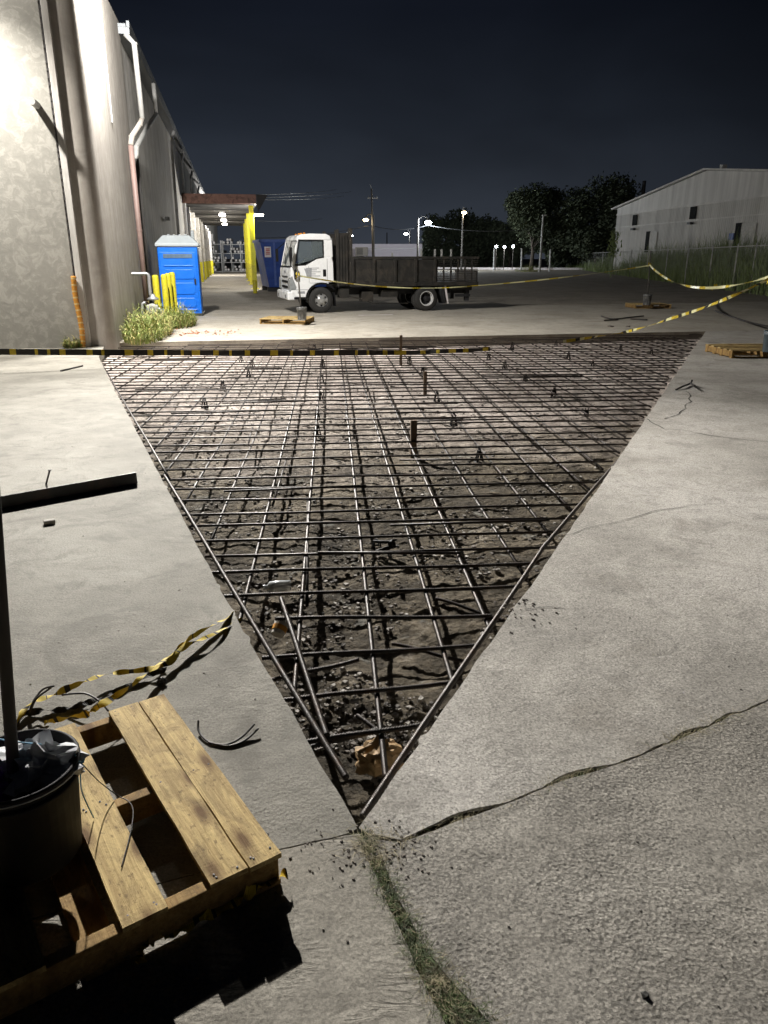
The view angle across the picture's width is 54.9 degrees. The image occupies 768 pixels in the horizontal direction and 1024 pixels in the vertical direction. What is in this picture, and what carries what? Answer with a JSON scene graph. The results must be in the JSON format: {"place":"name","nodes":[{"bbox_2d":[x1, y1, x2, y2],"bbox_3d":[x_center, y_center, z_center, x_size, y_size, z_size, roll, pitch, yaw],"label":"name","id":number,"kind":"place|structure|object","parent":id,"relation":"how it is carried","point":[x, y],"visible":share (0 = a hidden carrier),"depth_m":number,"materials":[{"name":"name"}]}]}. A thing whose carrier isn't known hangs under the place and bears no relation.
{"place":"outdoors","nodes":[
{"label":"outdoors","id":0,"kind":"place"},
{"bbox_2d":[0,346,357,918],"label":"concrete slab","id":1,"kind":"structure","parent":0,"point":[271,768],"depth_m":3.57,"materials":[{"name":"concrete"}]},
{"bbox_2d":[28,685,54,712],"bbox_3d":[-1.321,0.710,2.835,0.048,0.076,0.111,17,25,40],"label":"tie wire","id":2,"kind":"object","parent":1,"relation":"on","point":[38,695],"visible":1,"depth_m":2.83,"materials":[{"name":"metal"}]},
{"bbox_2d":[43,518,55,524],"bbox_3d":[-2.191,0.064,4.842,0.070,0.028,0.045,-10,21,-27],"label":"concrete chunk","id":3,"kind":"object","parent":1,"relation":"on","point":[48,521],"visible":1,"depth_m":4.83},
{"bbox_2d":[1,472,137,507],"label":"steel angle","id":4,"kind":"object","parent":1,"relation":"on","point":[21,498],"visible":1,"depth_m":5.38,"materials":[{"name":"metal"}]},
{"bbox_2d":[61,335,81,348],"bbox_3d":[-6.005,-3.277,14.202,0.508,0.253,0.414,-6,20,-18],"label":"weed tuft","id":5,"kind":"object","parent":1,"relation":"on","point":[68,344],"visible":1,"depth_m":14.16,"materials":[{"name":"green plant"}]},
{"bbox_2d":[60,365,82,370],"bbox_3d":[-4.881,-2.249,11.566,0.024,0.024,0.577,4,19,11],"label":"steel rod","id":6,"kind":"object","parent":1,"relation":"on","point":[71,368],"visible":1,"depth_m":11.55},
{"bbox_2d":[70,276,85,347],"bbox_3d":[-5.821,-3.803,14.089,0.142,1.327,0.108,0,19,0],"label":"spiral sleeve","id":7,"kind":"object","parent":1,"relation":"on","point":[78,309],"visible":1,"depth_m":14.05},
{"bbox_2d":[3,667,166,731],"bbox_3d":[-1.154,0.726,2.908,0.650,0.041,0.087,-15,24,-37],"label":"caution tape","id":8,"kind":"object","parent":1,"relation":"on","point":[38,711],"visible":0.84,"depth_m":2.87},
{"bbox_2d":[62,692,108,711],"bbox_3d":[-1.143,0.719,2.842,0.234,0.037,0.028,8,21,22],"label":"tie wire","id":9,"kind":"object","parent":1,"relation":"on","point":[90,695],"visible":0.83,"depth_m":2.85,"materials":[{"name":"metal"}]},
{"bbox_2d":[17,611,236,722],"bbox_3d":[-0.993,0.635,3.168,0.231,0.093,1.182,13,23,33],"label":"caution tape","id":10,"kind":"object","parent":1,"relation":"on","point":[172,659],"visible":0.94,"depth_m":3.05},
{"bbox_2d":[0,694,281,1019],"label":"pallet","id":11,"kind":"object","parent":1,"relation":"on","point":[230,845],"visible":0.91,"depth_m":2.02,"materials":[{"name":"brown wood"}]},
{"bbox_2d":[0,729,81,887],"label":"bucket","id":12,"kind":"object","parent":11,"relation":"on","point":[40,835],"visible":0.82,"depth_m":1.89,"materials":[{"name":"black plastic"}]},
{"bbox_2d":[0,493,22,799],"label":"marker pole","id":13,"kind":"object","parent":12,"relation":"in","point":[9,709],"visible":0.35,"depth_m":1.84,"materials":[{"name":"metal"}]},
{"bbox_2d":[0,729,89,796],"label":"plastic bag","id":14,"kind":"object","parent":12,"relation":"in","point":[48,760],"visible":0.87,"depth_m":1.92,"materials":[{"name":"grey"}]},
{"bbox_2d":[0,739,93,817],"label":"string","id":15,"kind":"object","parent":12,"relation":"attached to","point":[82,761],"visible":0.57,"depth_m":1.99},
{"bbox_2d":[83,764,133,866],"bbox_3d":[-0.766,0.787,2.056,0.104,0.248,0.300,-5,20,-13],"label":"wire","id":16,"kind":"object","parent":11,"relation":"on","point":[122,798],"visible":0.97,"depth_m":2.13,"materials":[{"name":"metal"}]},
{"bbox_2d":[130,868,287,964],"bbox_3d":[-0.453,1.049,1.944,0.440,0.062,0.058,-14,23,-34],"label":"caution tape","id":17,"kind":"object","parent":11,"relation":"hanging from","point":[213,914],"visible":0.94,"depth_m":1.94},
{"bbox_2d":[44,617,241,725],"bbox_3d":[-0.891,0.629,3.119,0.212,0.152,1.100,11,22,29],"label":"caution tape","id":18,"kind":"object","parent":1,"relation":"on","point":[105,702],"visible":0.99,"depth_m":2.79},
{"bbox_2d":[156,677,166,684],"bbox_3d":[-0.909,0.691,3.026,0.043,0.034,0.032,-7,20,-18],"label":"tie scrap","id":19,"kind":"object","parent":1,"relation":"on","point":[161,680],"visible":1,"depth_m":3.02,"materials":[{"name":"metal"}]},
{"bbox_2d":[197,720,258,746],"bbox_3d":[-0.579,0.804,2.679,0.237,0.032,0.110,2,19,6],"label":"tie wire","id":20,"kind":"object","parent":1,"relation":"on","point":[232,742],"visible":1,"depth_m":2.66,"materials":[{"name":"metal"}]},
{"bbox_2d":[5,438,767,1021],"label":"grit","id":21,"kind":"object","parent":1,"relation":"on","point":[399,820],"visible":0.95,"depth_m":2.19,"materials":[{"name":"stone"}]},
{"bbox_2d":[0,834,444,1023],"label":"concrete slab","id":22,"kind":"structure","parent":0,"point":[269,956],"depth_m":1.82,"materials":[{"name":"concrete"}]},
{"bbox_2d":[355,247,367,255],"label":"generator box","id":23,"kind":"object","parent":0,"point":[361,251],"visible":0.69,"depth_m":117.90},
{"bbox_2d":[102,338,700,827],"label":"pit soil","id":24,"kind":"structure","parent":0,"point":[394,670],"depth_m":6.00,"materials":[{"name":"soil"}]},
{"bbox_2d":[263,580,290,591],"bbox_3d":[-0.624,0.434,4.323,0.163,0.067,0.068,-2,19,-7],"label":"plastic bottle","id":25,"kind":"object","parent":24,"relation":"on","point":[278,586],"visible":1,"depth_m":4.30,"materials":[{"name":"white"}]},
{"bbox_2d":[271,620,287,637],"bbox_3d":[-0.529,0.589,3.751,0.080,0.098,0.098,7,20,19],"label":"paper cup","id":26,"kind":"object","parent":24,"relation":"on","point":[279,628],"visible":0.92,"depth_m":3.73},
{"bbox_2d":[355,735,403,777],"bbox_3d":[-0.019,0.937,2.825,0.192,0.164,0.170,0,19,0],"label":"paper bag","id":27,"kind":"object","parent":24,"relation":"on","point":[368,757],"visible":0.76,"depth_m":2.79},
{"bbox_2d":[356,713,410,757],"bbox_3d":[-0.007,0.904,2.997,0.023,0.044,0.324,-16,25,-39],"label":"loose bar","id":28,"kind":"object","parent":24,"relation":"on","point":[364,720],"visible":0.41,"depth_m":3.05,"materials":[{"name":"metal"}]},
{"bbox_2d":[373,539,397,554],"bbox_3d":[0.018,0.218,4.864,0.159,0.112,0.112,-12,-13,28],"label":"bar support","id":29,"kind":"object","parent":24,"relation":"on","point":[391,544],"visible":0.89,"depth_m":4.85,"materials":[{"name":"black plastic"}]},
{"bbox_2d":[399,335,401,364],"bbox_3d":[0.306,-2.893,13.381,0.050,0.600,0.028,1,19,2],"label":"grade stake","id":30,"kind":"object","parent":24,"relation":"on","point":[400,356],"visible":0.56,"depth_m":13.34,"materials":[{"name":"brown wood"}]},
{"bbox_2d":[0,349,400,355],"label":"barricade tape","id":31,"kind":"object","parent":30,"relation":"attached to","point":[182,352],"visible":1,"depth_m":12.11,"materials":[{"name":"plastic"}]},
{"bbox_2d":[410,420,416,457],"bbox_3d":[0.290,-0.698,7.281,0.062,0.420,0.034,-4,19,-13],"label":"grade stake","id":32,"kind":"object","parent":24,"relation":"on","point":[413,430],"visible":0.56,"depth_m":7.24,"materials":[{"name":"brown wood"}]},
{"bbox_2d":[423,371,426,394],"bbox_3d":[0.596,-1.853,10.713,0.050,0.370,0.028,-4,19,-12],"label":"grade stake","id":33,"kind":"object","parent":24,"relation":"on","point":[424,378],"visible":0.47,"depth_m":10.69,"materials":[{"name":"brown wood"}]},
{"bbox_2d":[392,642,463,662],"bbox_3d":[0.222,0.689,3.622,0.392,0.044,0.023,7,20,20],"label":"loose bar","id":34,"kind":"object","parent":24,"relation":"on","point":[434,654],"visible":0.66,"depth_m":3.61,"materials":[{"name":"metal"}]},
{"bbox_2d":[450,412,457,426],"bbox_3d":[0.815,-1.084,8.645,0.105,0.157,0.105,-2,19,-6],"label":"bar support","id":35,"kind":"object","parent":24,"relation":"on","point":[452,425],"visible":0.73,"depth_m":8.63,"materials":[{"name":"black plastic"}]},
{"bbox_2d":[102,334,702,818],"bbox_3d":[-0.979,-2.292,11.959,10.622,0.102,17.643,9,21,23],"label":"rebar mat","id":36,"kind":"object","parent":35,"relation":"on","point":[324,738],"visible":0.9,"depth_m":7.04,"materials":[{"name":"metal"}]},
{"bbox_2d":[401,347,489,354],"bbox_3d":[1.097,-2.891,13.258,1.597,0.152,0.032,2,19,5],"label":"barricade tape","id":37,"kind":"object","parent":36,"relation":"on","point":[462,350],"visible":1,"depth_m":13.26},
{"bbox_2d":[435,597,504,621],"bbox_3d":[0.470,0.534,4.071,0.422,0.044,0.023,12,22,31],"label":"loose bar","id":38,"kind":"object","parent":24,"relation":"on","point":[460,605],"visible":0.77,"depth_m":4.09,"materials":[{"name":"metal"}]},
{"bbox_2d":[474,448,483,462],"bbox_3d":[0.916,-0.546,7.099,0.097,0.145,0.097,-5,20,-14],"label":"bar support","id":39,"kind":"object","parent":24,"relation":"on","point":[479,452],"visible":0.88,"depth_m":7.08,"materials":[{"name":"black plastic"}]},
{"bbox_2d":[108,0,767,258],"label":"sky","id":40,"kind":"structure","parent":0,"point":[437,106],"materials":[{"name":"black"}]},
{"bbox_2d":[119,302,767,349],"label":"concrete apron","id":41,"kind":"object","parent":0,"point":[435,324],"visible":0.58,"depth_m":19.25,"materials":[{"name":"concrete"}]},
{"bbox_2d":[132,272,161,315],"bbox_3d":[-5.724,-5.116,17.900,0.675,1.322,0.300,-4,19,-10],"label":"gas meter","id":42,"kind":"object","parent":41,"relation":"on","point":[152,297],"visible":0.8,"depth_m":17.82,"materials":[{"name":"metal"}]},
{"bbox_2d":[119,302,177,344],"bbox_3d":[-5.337,-4.341,16.516,1.892,0.759,4.635,0,19,0],"label":"weed clump","id":43,"kind":"object","parent":41,"relation":"on","point":[153,327],"visible":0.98,"depth_m":15.64,"materials":[{"name":"green plant"}]},
{"bbox_2d":[152,275,160,306],"bbox_3d":[-5.990,-5.624,19.533,0.164,1.220,0.162,0,19,0],"label":"bollard","id":44,"kind":"object","parent":41,"relation":"on","point":[155,283],"visible":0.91,"depth_m":19.39,"materials":[{"name":"metal"}]},
{"bbox_2d":[161,274,169,310],"bbox_3d":[-5.847,-5.726,19.815,0.164,1.230,0.162,0,19,0],"label":"bollard","id":45,"kind":"object","parent":41,"relation":"on","point":[164,285],"visible":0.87,"depth_m":19.70,"materials":[{"name":"metal"}]},
{"bbox_2d":[165,273,173,311],"bbox_3d":[-5.853,-5.866,20.190,0.164,1.250,0.162,0,19,0],"label":"bollard","id":46,"kind":"object","parent":41,"relation":"on","point":[169,287],"visible":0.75,"depth_m":20.08,"materials":[{"name":"metal"}]},
{"bbox_2d":[170,272,177,312],"bbox_3d":[-5.844,-6.005,20.565,0.164,1.270,0.162,0,19,0],"label":"bollard","id":47,"kind":"object","parent":41,"relation":"on","point":[173,282],"visible":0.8,"depth_m":20.45,"materials":[{"name":"metal"}]},
{"bbox_2d":[160,299,198,329],"bbox_3d":[-5.336,-5.120,18.882,1.587,0.691,2.693,0,19,0],"label":"weed clump","id":48,"kind":"object","parent":41,"relation":"on","point":[186,319],"visible":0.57,"depth_m":18.55,"materials":[{"name":"green plant"}]},
{"bbox_2d":[155,230,204,315],"bbox_3d":[-6.103,-7.167,22.172,1.230,2.420,1.255,-4,19,-10],"label":"portable toilet","id":49,"kind":"object","parent":41,"relation":"on","point":[178,255],"visible":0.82,"depth_m":21.59,"materials":[{"name":"blue plastic"}]},
{"bbox_2d":[159,252,199,310],"bbox_3d":[-5.990,-6.752,21.704,1.010,1.660,0.078,-4,19,-10],"label":"door","id":50,"kind":"structure","parent":49,"relation":"in","point":[185,270],"depth_m":21.68,"materials":[{"name":"blue plastic"}]},
{"bbox_2d":[170,329,240,335],"bbox_3d":[-4.148,-4.131,17.023,1.786,0.024,1.877,0,19,0],"label":"brick rubble","id":51,"kind":"object","parent":41,"relation":"on","point":[203,333],"visible":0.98,"depth_m":16.89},
{"bbox_2d":[259,316,313,323],"bbox_3d":[-2.580,-5.131,19.763,1.270,0.140,1.003,2,19,6],"label":"pallet","id":52,"kind":"object","parent":41,"relation":"on","point":[283,320],"visible":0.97,"depth_m":19.67,"materials":[{"name":"brown wood"}]},
{"bbox_2d":[296,307,306,319],"bbox_3d":[-2.104,-5.089,18.943,0.270,0.313,0.272,0,19,0],"label":"bucket","id":53,"kind":"object","parent":52,"relation":"on","point":[301,313],"visible":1,"depth_m":18.85,"materials":[{"name":"plastic"}]},
{"bbox_2d":[297,270,301,306],"bbox_3d":[-2.141,-5.537,18.789,0.114,1.182,0.040,0,19,0],"label":"tape pole","id":54,"kind":"object","parent":53,"relation":"in","point":[299,289],"visible":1,"depth_m":18.73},
{"bbox_2d":[299,265,648,287],"bbox_3d":[3.038,-7.005,22.030,12.572,0.622,1.051,-10,22,-28],"label":"barricade tape","id":55,"kind":"object","parent":54,"relation":"attached to","point":[463,286],"visible":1,"depth_m":22.49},
{"bbox_2d":[275,228,478,312],"bbox_3d":[-0.224,-7.937,24.288,6.346,2.500,2.640,-6,20,-16],"label":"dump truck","id":56,"kind":"object","parent":41,"relation":"on","point":[324,255],"visible":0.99,"depth_m":23.37,"materials":[{"name":"metal"}]},
{"bbox_2d":[601,315,646,320],"bbox_3d":[6.802,-5.478,20.893,1.249,0.038,1.932,4,19,12],"label":"scrap wire","id":57,"kind":"object","parent":41,"relation":"on","point":[631,318],"visible":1,"depth_m":20.62,"materials":[{"name":"metal"}]},
{"bbox_2d":[625,303,671,308],"bbox_3d":[9.160,-7.165,25.671,1.267,0.140,1.003,-1,19,-2],"label":"pallet","id":58,"kind":"object","parent":41,"relation":"on","point":[652,306],"visible":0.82,"depth_m":25.55,"materials":[{"name":"brown wood"}]},
{"bbox_2d":[643,294,652,304],"bbox_3d":[8.820,-7.118,24.781,0.302,0.350,0.303,0,19,0],"label":"bucket","id":59,"kind":"object","parent":58,"relation":"on","point":[647,298],"visible":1,"depth_m":24.68,"materials":[{"name":"plastic"}]},
{"bbox_2d":[647,251,651,293],"bbox_3d":[8.793,-7.785,24.552,0.094,1.681,0.040,0,19,0],"label":"tape pole","id":60,"kind":"object","parent":59,"relation":"in","point":[649,272],"visible":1,"depth_m":24.50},
{"bbox_2d":[649,265,767,288],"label":"barricade tape","id":61,"kind":"object","parent":60,"relation":"attached to","point":[700,287],"visible":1,"depth_m":16.58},
{"bbox_2d":[715,310,767,326],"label":"hose","id":62,"kind":"object","parent":41,"relation":"on","point":[741,319],"visible":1,"depth_m":20.30,"materials":[{"name":"rubber"}]},
{"bbox_2d":[201,259,767,309],"bbox_3d":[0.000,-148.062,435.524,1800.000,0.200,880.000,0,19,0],"label":"ground","id":63,"kind":"structure","parent":0,"point":[227,290],"depth_m":36.83,"materials":[{"name":"asphalt"}]},
{"bbox_2d":[0,0,219,358],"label":"warehouse","id":64,"kind":"structure","parent":63,"relation":"on","point":[98,176],"depth_m":13.97,"materials":[{"name":"paint"}]},
{"bbox_2d":[258,189,336,194],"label":"cable","id":65,"kind":"object","parent":64,"relation":"attached to","point":[291,193],"visible":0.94,"depth_m":85.81,"materials":[{"name":"metal"}]},
{"bbox_2d":[265,196,341,199],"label":"cable","id":66,"kind":"object","parent":64,"relation":"attached to","point":[295,199],"visible":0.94,"depth_m":82.89,"materials":[{"name":"metal"}]},
{"bbox_2d":[266,192,346,197],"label":"cable","id":67,"kind":"object","parent":64,"relation":"attached to","point":[300,196],"visible":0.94,"depth_m":86.28,"materials":[{"name":"metal"}]},
{"bbox_2d":[211,240,224,271],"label":"goods rack","id":68,"kind":"object","parent":63,"relation":"on","point":[221,253],"visible":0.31,"depth_m":85.73,"materials":[{"name":"metal"}]},
{"bbox_2d":[181,193,266,288],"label":"loading canopy","id":69,"kind":"object","parent":63,"relation":"on","point":[222,209],"visible":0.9,"depth_m":41.41,"materials":[{"name":"metal"}]},
{"bbox_2d":[221,241,245,271],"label":"goods rack","id":70,"kind":"object","parent":63,"relation":"on","point":[231,253],"visible":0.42,"depth_m":87.41,"materials":[{"name":"metal"}]},
{"bbox_2d":[253,280,256,292],"bbox_3d":[-6.268,-10.941,35.903,0.200,0.620,0.197,0,19,0],"label":"guard post","id":71,"kind":"object","parent":63,"relation":"on","point":[254,286],"visible":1,"depth_m":35.83,"materials":[{"name":"metal"}]},
{"bbox_2d":[252,239,327,291],"bbox_3d":[-4.554,-12.926,38.781,4.220,2.500,2.520,-6,20,-16],"label":"waste container","id":72,"kind":"object","parent":63,"relation":"on","point":[269,267],"visible":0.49,"depth_m":37.33,"materials":[{"name":"blue metal"}]},
{"bbox_2d":[363,214,374,255],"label":"street lamp","id":73,"kind":"object","parent":63,"relation":"on","point":[365,218],"visible":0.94,"depth_m":93.09,"materials":[{"name":"metal"}]},
{"bbox_2d":[368,184,377,255],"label":"utility pole","id":74,"kind":"object","parent":63,"relation":"on","point":[371,198],"visible":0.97,"depth_m":92.96,"materials":[{"name":"wood"}]},
{"bbox_2d":[241,225,537,237],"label":"cable","id":75,"kind":"object","parent":74,"relation":"attached to","point":[411,228],"visible":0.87,"depth_m":92.00,"materials":[{"name":"metal"}]},
{"bbox_2d":[352,244,421,255],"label":"box trailer","id":76,"kind":"object","parent":63,"relation":"on","point":[396,249],"visible":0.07,"depth_m":120.63,"materials":[{"name":"metal"}]},
{"bbox_2d":[417,216,431,255],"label":"street lamp","id":77,"kind":"object","parent":63,"relation":"on","point":[428,221],"visible":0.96,"depth_m":93.38,"materials":[{"name":"metal"}]},
{"bbox_2d":[419,213,464,266],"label":"leafy tree","id":78,"kind":"object","parent":63,"relation":"on","point":[432,237],"visible":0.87,"depth_m":139.69,"materials":[{"name":"green plant"}]},
{"bbox_2d":[460,207,466,269],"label":"street lamp","id":79,"kind":"object","parent":63,"relation":"on","point":[463,212],"visible":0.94,"depth_m":98.36,"materials":[{"name":"metal"}]},
{"bbox_2d":[445,207,489,265],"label":"leafy tree","id":80,"kind":"object","parent":63,"relation":"on","point":[469,218],"visible":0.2,"depth_m":145.47,"materials":[{"name":"green plant"}]},
{"bbox_2d":[459,213,506,266],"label":"leafy tree","id":81,"kind":"object","parent":63,"relation":"on","point":[482,246],"visible":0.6,"depth_m":138.90,"materials":[{"name":"green plant"}]},
{"bbox_2d":[493,248,494,270],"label":"marker post","id":82,"kind":"object","parent":63,"relation":"on","point":[494,260],"visible":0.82,"depth_m":92.74,"materials":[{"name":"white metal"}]},
{"bbox_2d":[487,219,530,266],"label":"leafy tree","id":83,"kind":"object","parent":63,"relation":"on","point":[501,234],"visible":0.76,"depth_m":129.75,"materials":[{"name":"green plant"}]},
{"bbox_2d":[438,267,581,269],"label":"kerb","id":84,"kind":"structure","parent":63,"relation":"on","point":[488,268],"depth_m":105.78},
{"bbox_2d":[514,263,541,271],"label":"weed clump","id":85,"kind":"object","parent":63,"relation":"on","point":[528,270],"visible":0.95,"depth_m":90.86,"materials":[{"name":"green plant"}]},
{"bbox_2d":[503,181,570,269],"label":"leafy tree","id":86,"kind":"object","parent":63,"relation":"on","point":[528,209],"visible":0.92,"depth_m":98.26,"materials":[{"name":"green plant"}]},
{"bbox_2d":[538,215,546,271],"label":"lamp pole","id":87,"kind":"object","parent":63,"relation":"on","point":[540,256],"visible":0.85,"depth_m":86.45,"materials":[{"name":"metal"}]},
{"bbox_2d":[549,249,550,270],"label":"marker post","id":88,"kind":"object","parent":63,"relation":"on","point":[549,259],"visible":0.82,"depth_m":92.67,"materials":[{"name":"white metal"}]},
{"bbox_2d":[544,212,590,267],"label":"leafy tree","id":89,"kind":"object","parent":63,"relation":"on","point":[559,256],"visible":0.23,"depth_m":109.01,"materials":[{"name":"green plant"}]},
{"bbox_2d":[550,171,641,265],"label":"leafy tree","id":90,"kind":"object","parent":63,"relation":"on","point":[585,239],"visible":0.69,"depth_m":95.21,"materials":[{"name":"green plant"}]},
{"bbox_2d":[607,230,621,276],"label":"sapling","id":91,"kind":"object","parent":63,"relation":"on","point":[614,242],"visible":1,"depth_m":64.21,"materials":[{"name":"green plant"}]},
{"bbox_2d":[597,190,638,252],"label":"leafy tree","id":92,"kind":"object","parent":63,"relation":"on","point":[609,207],"visible":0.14,"depth_m":92.83,"materials":[{"name":"green plant"}]},
{"bbox_2d":[565,215,767,295],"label":"tall grass","id":93,"kind":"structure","parent":63,"relation":"on","point":[722,272],"depth_m":47.69,"materials":[{"name":"plant"}]},
{"bbox_2d":[570,242,767,292],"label":"chain link fence","id":94,"kind":"object","parent":63,"relation":"on","point":[712,247],"visible":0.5,"depth_m":46.73,"materials":[{"name":"metal"}]},
{"bbox_2d":[611,164,767,272],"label":"metal warehouse","id":95,"kind":"structure","parent":63,"relation":"on","point":[698,203],"depth_m":61.79,"materials":[{"name":"metal"}]},
{"bbox_2d":[641,181,645,194],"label":"flue pole","id":96,"kind":"object","parent":95,"relation":"on","point":[643,187],"visible":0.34,"depth_m":91.74,"materials":[{"name":"metal"}]},
{"bbox_2d":[644,231,657,251],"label":"door","id":97,"kind":"structure","parent":95,"relation":"in","point":[654,234],"depth_m":69.91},
{"bbox_2d":[733,222,756,251],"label":"door","id":98,"kind":"structure","parent":95,"relation":"in","point":[741,228],"depth_m":55.27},
{"bbox_2d":[358,706,756,1023],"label":"joint soil","id":99,"kind":"structure","parent":0,"point":[452,819],"depth_m":2.28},
{"bbox_2d":[348,820,514,1023],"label":"grass","id":100,"kind":"structure","parent":99,"relation":"on","point":[461,1007],"depth_m":1.83,"materials":[{"name":"plant"}]},
{"bbox_2d":[321,698,767,873],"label":"dry grass","id":101,"kind":"structure","parent":99,"relation":"on","point":[551,782],"depth_m":2.35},
{"bbox_2d":[358,330,767,841],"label":"concrete slab","id":102,"kind":"structure","parent":0,"point":[527,703],"depth_m":3.50,"materials":[{"name":"concrete"}]},
{"bbox_2d":[529,391,767,608],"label":"crack","id":103,"kind":"object","parent":102,"relation":"on","point":[660,509],"visible":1,"depth_m":5.23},
{"bbox_2d":[675,380,695,389],"bbox_3d":[4.082,-1.688,9.828,0.220,0.106,0.528,16,25,39],"label":"tie wire","id":104,"kind":"object","parent":102,"relation":"on","point":[691,383],"visible":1,"depth_m":9.83,"materials":[{"name":"metal"}]},
{"bbox_2d":[705,344,767,357],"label":"pallet","id":105,"kind":"object","parent":102,"relation":"on","point":[746,350],"visible":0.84,"depth_m":13.15,"materials":[{"name":"brown wood"}]},
{"bbox_2d":[762,330,767,351],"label":"bucket","id":106,"kind":"object","parent":105,"relation":"on","point":[765,343],"visible":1,"depth_m":12.43,"materials":[{"name":"plastic"}]},
{"bbox_2d":[367,701,767,1023],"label":"concrete slab","id":107,"kind":"structure","parent":0,"point":[531,871],"depth_m":2.04,"materials":[{"name":"concrete"}]},
{"bbox_2d":[641,991,649,998],"bbox_3d":[0.618,1.139,1.746,0.018,0.008,0.019,0,19,0],"label":"pebble","id":108,"kind":"object","parent":107,"relation":"on","point":[645,994],"visible":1,"depth_m":1.74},
{"bbox_3d":[6.450,-3.420,12.272,0.213,1.425,0.040,0,19,0],"label":"tape pole","id":109,"kind":"object","parent":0,"visible":0},
{"bbox_2d":[563,278,767,342],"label":"barricade tape","id":110,"kind":"object","parent":109,"relation":"attached to","point":[679,315],"visible":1,"depth_m":14.66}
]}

